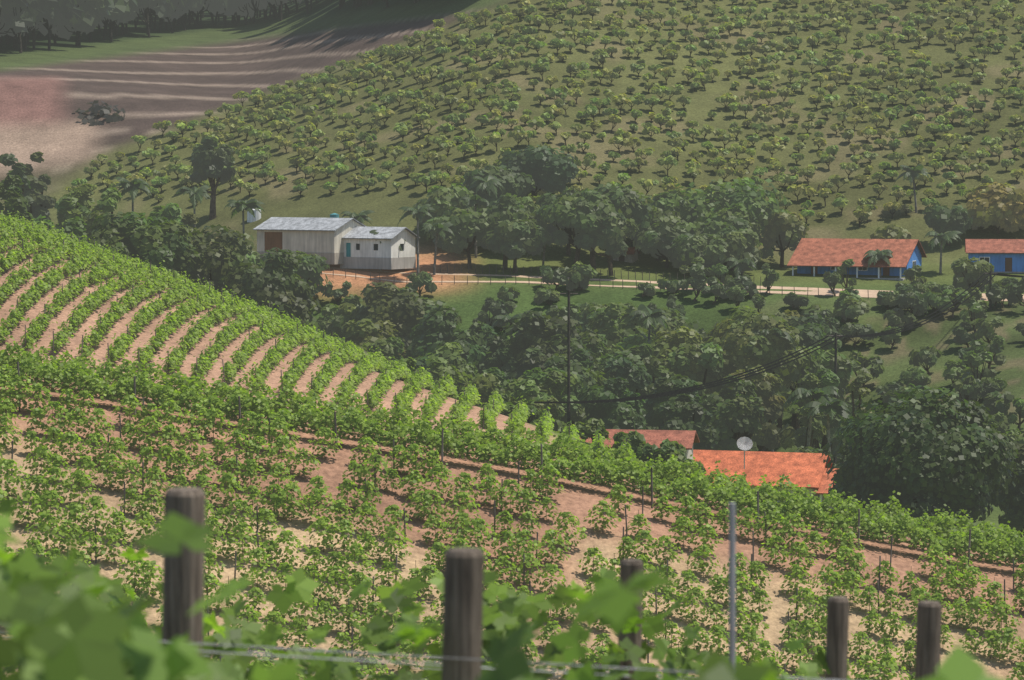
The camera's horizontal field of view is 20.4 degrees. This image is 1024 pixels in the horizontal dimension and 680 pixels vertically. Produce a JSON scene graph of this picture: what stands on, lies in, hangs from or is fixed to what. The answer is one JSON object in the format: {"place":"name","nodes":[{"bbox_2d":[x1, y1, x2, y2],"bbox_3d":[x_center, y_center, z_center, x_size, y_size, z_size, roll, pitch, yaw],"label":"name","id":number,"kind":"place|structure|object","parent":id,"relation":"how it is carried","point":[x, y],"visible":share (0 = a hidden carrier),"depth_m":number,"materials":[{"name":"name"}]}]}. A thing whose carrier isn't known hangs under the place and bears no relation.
{"place":"outdoors","nodes":[
{"label":"outdoors","id":0,"kind":"place"},
{"bbox_2d":[0,0,1023,679],"bbox_3d":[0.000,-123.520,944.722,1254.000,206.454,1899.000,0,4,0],"label":"ground","id":1,"kind":"structure","parent":0,"point":[164,74],"depth_m":452.66,"materials":[{"name":"beige soil"}]},
{"bbox_2d":[76,487,941,679],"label":"posts","id":2,"kind":"object","parent":1,"relation":"on","point":[183,582],"visible":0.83,"depth_m":8.31,"materials":[{"name":"brown wood"}]},
{"bbox_2d":[0,0,1023,530],"bbox_3d":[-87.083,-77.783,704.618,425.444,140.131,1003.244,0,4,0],"label":"tree foliage","id":3,"kind":"object","parent":1,"relation":"on","point":[920,444],"visible":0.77,"depth_m":386.58,"materials":[{"name":"green plant"}]},
{"bbox_2d":[0,208,1023,679],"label":"vine leaves","id":4,"kind":"object","parent":1,"relation":"on","point":[88,622],"visible":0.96,"depth_m":143.10,"materials":[{"name":"green plant"}]},
{"bbox_2d":[0,0,1023,679],"bbox_3d":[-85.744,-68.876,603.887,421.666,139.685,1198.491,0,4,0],"label":"wires","id":5,"kind":"object","parent":1,"relation":"on","point":[114,26],"visible":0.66,"depth_m":379.01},
{"bbox_2d":[247,209,1023,517],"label":"building walls","id":6,"kind":"structure","parent":1,"relation":"on","point":[332,247],"depth_m":398.64,"materials":[{"name":"white paint"}]},
{"bbox_2d":[253,217,1023,494],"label":"roof","id":7,"kind":"structure","parent":6,"relation":"on","point":[804,469],"depth_m":397.79,"materials":[{"name":"orange tile"}]},
{"bbox_2d":[356,244,988,269],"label":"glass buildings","id":8,"kind":"structure","parent":6,"relation":"in","point":[401,245],"depth_m":401.81,"materials":[{"name":"glass"}]},
{"bbox_2d":[323,267,1023,300],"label":"dirt road","id":9,"kind":"structure","parent":0,"point":[828,292],"depth_m":390.83,"materials":[{"name":"beige soil"}]}
]}

